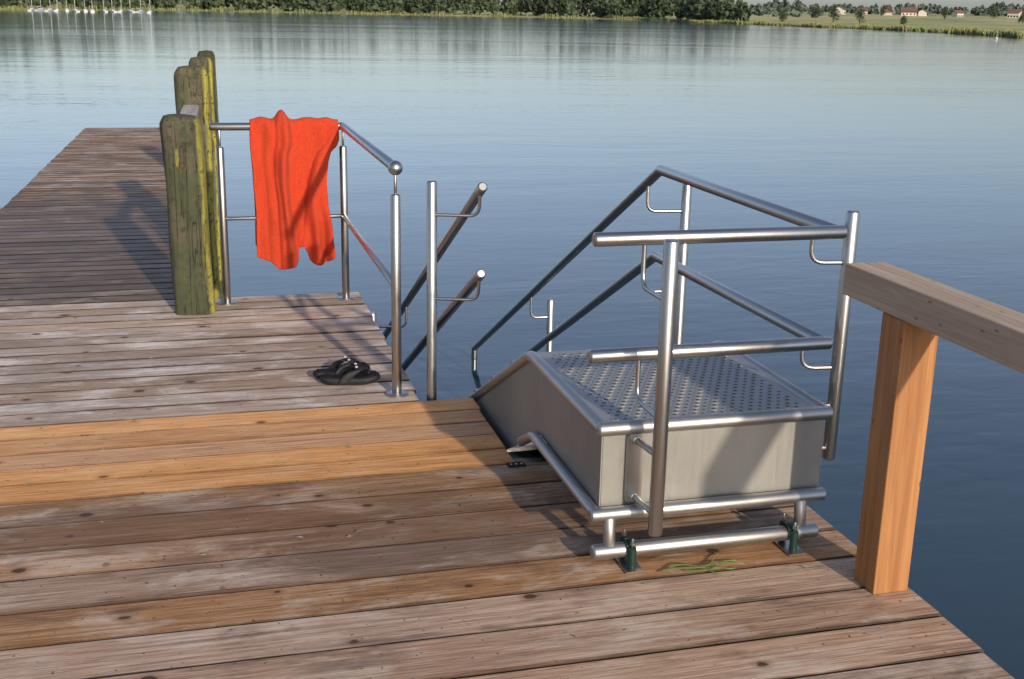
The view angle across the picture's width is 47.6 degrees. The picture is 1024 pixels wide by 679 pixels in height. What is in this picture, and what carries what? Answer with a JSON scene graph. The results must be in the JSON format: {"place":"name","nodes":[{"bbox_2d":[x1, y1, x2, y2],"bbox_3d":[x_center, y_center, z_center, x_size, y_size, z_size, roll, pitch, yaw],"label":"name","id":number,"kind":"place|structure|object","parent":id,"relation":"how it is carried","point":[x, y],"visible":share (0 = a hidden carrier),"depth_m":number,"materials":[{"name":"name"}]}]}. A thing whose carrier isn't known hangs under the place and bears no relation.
{"place":"outdoors","nodes":[
{"label":"outdoors","id":0,"kind":"place"},
{"bbox_2d":[1,317,871,636],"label":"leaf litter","id":1,"kind":"object","parent":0,"point":[245,519],"visible":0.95,"depth_m":3.73,"materials":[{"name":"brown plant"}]},
{"bbox_2d":[0,10,1023,678],"bbox_3d":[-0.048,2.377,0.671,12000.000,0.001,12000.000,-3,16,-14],"label":"water","id":2,"kind":"structure","parent":0,"point":[562,136],"depth_m":19.40,"materials":[{"name":"blue liquid"}]},
{"bbox_2d":[34,0,44,10],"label":"sailing boat","id":3,"kind":"object","parent":2,"relation":"on","point":[40,9],"visible":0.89,"depth_m":347.77,"materials":[{"name":"white paint"}]},
{"bbox_2d":[174,65,219,297],"bbox_3d":[-2.125,-0.230,8.015,0.229,3.247,0.226,-3,16,-14],"label":"mossy post","id":4,"kind":"object","parent":2,"relation":"in","point":[191,86],"visible":0.21,"depth_m":7.58,"materials":[{"name":"wood"}]},
{"bbox_2d":[180,105,198,116],"bbox_3d":[-1.928,-1.320,6.896,0.100,0.040,1.378,-3,16,-13],"label":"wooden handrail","id":5,"kind":"object","parent":4,"relation":"attached to","point":[190,109],"visible":0.47,"depth_m":7.18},
{"bbox_2d":[189,56,221,280],"bbox_3d":[-2.810,-0.994,10.781,0.218,3.187,0.222,-3,16,-14],"label":"mossy post","id":6,"kind":"object","parent":2,"relation":"in","point":[206,63],"visible":0.2,"depth_m":10.50,"materials":[{"name":"wood"}]},
{"bbox_2d":[197,50,218,146],"bbox_3d":[-3.429,-1.701,13.314,0.209,3.147,0.210,-3,16,-14],"label":"mossy post","id":7,"kind":"object","parent":2,"relation":"in","point":[208,53],"visible":0.11,"depth_m":12.92,"materials":[{"name":"wood"}]},
{"bbox_2d":[0,127,1014,678],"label":"wooden dock","id":8,"kind":"object","parent":2,"relation":"in","point":[500,573],"visible":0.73,"depth_m":3.77,"materials":[{"name":"brown wood"}]},
{"bbox_2d":[159,113,215,314],"bbox_3d":[-1.750,-0.677,6.266,0.244,1.072,0.221,-3,16,-14],"label":"mossy post","id":9,"kind":"object","parent":8,"relation":"on","point":[186,190],"visible":1,"depth_m":6.18,"materials":[{"name":"green wood"}]},
{"bbox_2d":[209,122,407,397],"bbox_3d":[-1.048,-0.471,5.684,0.776,1.024,1.890,-3,16,-14],"label":"steel railing","id":10,"kind":"object","parent":8,"relation":"on","point":[393,276],"visible":1,"depth_m":6.05,"materials":[{"name":"silver metal"}]},
{"bbox_2d":[249,110,338,269],"bbox_3d":[-1.205,-0.832,6.479,0.483,0.886,0.239,-3,16,-14],"label":"red towel","id":11,"kind":"object","parent":10,"relation":"hanging from","point":[290,159],"visible":1,"depth_m":6.42,"materials":[{"name":"fabric"}]},
{"bbox_2d":[313,356,369,377],"bbox_3d":[-0.778,0.125,5.294,0.270,0.084,0.102,-7,18,-27],"label":"flip flop","id":12,"kind":"object","parent":8,"relation":"on","point":[333,368],"visible":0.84,"depth_m":5.27,"materials":[{"name":"black rubber"}]},
{"bbox_2d":[320,363,379,384],"bbox_3d":[-0.726,0.153,5.198,0.270,0.084,0.101,-2,16,-12],"label":"flip flop","id":13,"kind":"object","parent":8,"relation":"on","point":[349,375],"visible":1,"depth_m":5.18,"materials":[{"name":"black rubber"}]},
{"bbox_2d":[371,165,859,573],"bbox_3d":[-0.004,0.483,6.013,1.163,3.028,5.104,-3,16,-14],"label":"water entry stair","id":14,"kind":"object","parent":8,"relation":"attached to","point":[670,424],"visible":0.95,"depth_m":3.66,"materials":[{"name":"metal"}]},
{"bbox_2d":[647,553,744,577],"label":"grass strands","id":15,"kind":"object","parent":8,"relation":"on","point":[702,566],"depth_m":3.52,"materials":[{"name":"green plant"}]},
{"bbox_2d":[843,262,1023,593],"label":"timber railing","id":16,"kind":"object","parent":8,"relation":"on","point":[921,314],"visible":1,"depth_m":3.26,"materials":[{"name":"brown wood"}]},
{"bbox_2d":[0,0,1023,36],"bbox_3d":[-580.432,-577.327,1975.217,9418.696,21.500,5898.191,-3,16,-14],"label":"terrain","id":17,"kind":"structure","parent":0,"point":[986,21],"depth_m":583.92,"materials":[{"name":"green plant"}]},
{"bbox_2d":[0,0,751,21],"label":"shore woodland","id":18,"kind":"object","parent":17,"relation":"on","point":[721,10],"visible":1,"depth_m":561.87,"materials":[{"name":"green plant"}]},
{"bbox_2d":[0,4,1023,37],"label":"reeds","id":19,"kind":"object","parent":17,"relation":"on","point":[1013,33],"visible":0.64,"depth_m":370.23,"materials":[{"name":"green plant"}]},
{"bbox_2d":[778,6,787,22],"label":"tree","id":20,"kind":"object","parent":17,"relation":"on","point":[782,15],"visible":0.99,"depth_m":418.56,"materials":[{"name":"green plant"}]},
{"bbox_2d":[813,5,821,17],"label":"tree","id":21,"kind":"object","parent":17,"relation":"on","point":[817,9],"visible":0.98,"depth_m":643.38,"materials":[{"name":"green plant"}]},
{"bbox_2d":[828,6,841,21],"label":"tree","id":22,"kind":"object","parent":17,"relation":"on","point":[832,11],"visible":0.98,"depth_m":458.11,"materials":[{"name":"green plant"}]},
{"bbox_2d":[836,5,846,13],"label":"house","id":23,"kind":"structure","parent":17,"relation":"on","point":[841,9],"depth_m":1019.74,"materials":[{"name":"paint"}]},
{"bbox_2d":[670,0,1023,17],"bbox_3d":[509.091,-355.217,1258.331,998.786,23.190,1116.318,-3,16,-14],"label":"ridge woodland","id":24,"kind":"object","parent":17,"relation":"on","point":[773,7],"visible":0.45,"depth_m":1178.34,"materials":[{"name":"green plant"}]},
{"bbox_2d":[854,8,865,23],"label":"tree","id":25,"kind":"object","parent":17,"relation":"on","point":[860,12],"visible":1,"depth_m":426.99,"materials":[{"name":"green plant"}]},
{"bbox_2d":[879,7,885,15],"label":"tree","id":26,"kind":"object","parent":17,"relation":"on","point":[882,10],"visible":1,"depth_m":836.21,"materials":[{"name":"green plant"}]},
{"bbox_2d":[885,7,893,14],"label":"house","id":27,"kind":"structure","parent":17,"relation":"on","point":[888,11],"depth_m":1014.79,"materials":[{"name":"paint"}]},
{"bbox_2d":[899,14,907,24],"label":"tree","id":28,"kind":"object","parent":17,"relation":"on","point":[903,20],"visible":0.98,"depth_m":337.93,"materials":[{"name":"green plant"}]},
{"bbox_2d":[900,6,917,15],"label":"house","id":29,"kind":"structure","parent":17,"relation":"on","point":[909,11],"depth_m":963.56,"materials":[{"name":"paint"}]},
{"bbox_2d":[918,8,926,15],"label":"house","id":30,"kind":"structure","parent":17,"relation":"on","point":[922,12],"depth_m":1030.10,"materials":[{"name":"paint"}]},
{"bbox_2d":[941,9,948,19],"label":"tree","id":31,"kind":"object","parent":17,"relation":"on","point":[945,12],"visible":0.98,"depth_m":626.98,"materials":[{"name":"green plant"}]},
{"bbox_2d":[951,9,964,16],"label":"house","id":32,"kind":"structure","parent":17,"relation":"on","point":[958,13],"depth_m":1007.63,"materials":[{"name":"paint"}]},
{"bbox_2d":[990,9,997,18],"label":"tree","id":33,"kind":"object","parent":17,"relation":"on","point":[994,13],"visible":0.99,"depth_m":657.86,"materials":[{"name":"green plant"}]},
{"bbox_2d":[1006,8,1022,17],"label":"house","id":34,"kind":"structure","parent":17,"relation":"on","point":[1014,13],"depth_m":832.87,"materials":[{"name":"paint"}]},
{"bbox_2d":[1017,12,1023,22],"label":"tree","id":35,"kind":"object","parent":17,"relation":"on","point":[1021,18],"visible":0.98,"depth_m":483.71,"materials":[{"name":"green plant"}]},
{"bbox_2d":[457,0,1023,13],"label":"sky","id":36,"kind":"structure","parent":0,"point":[970,4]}
]}

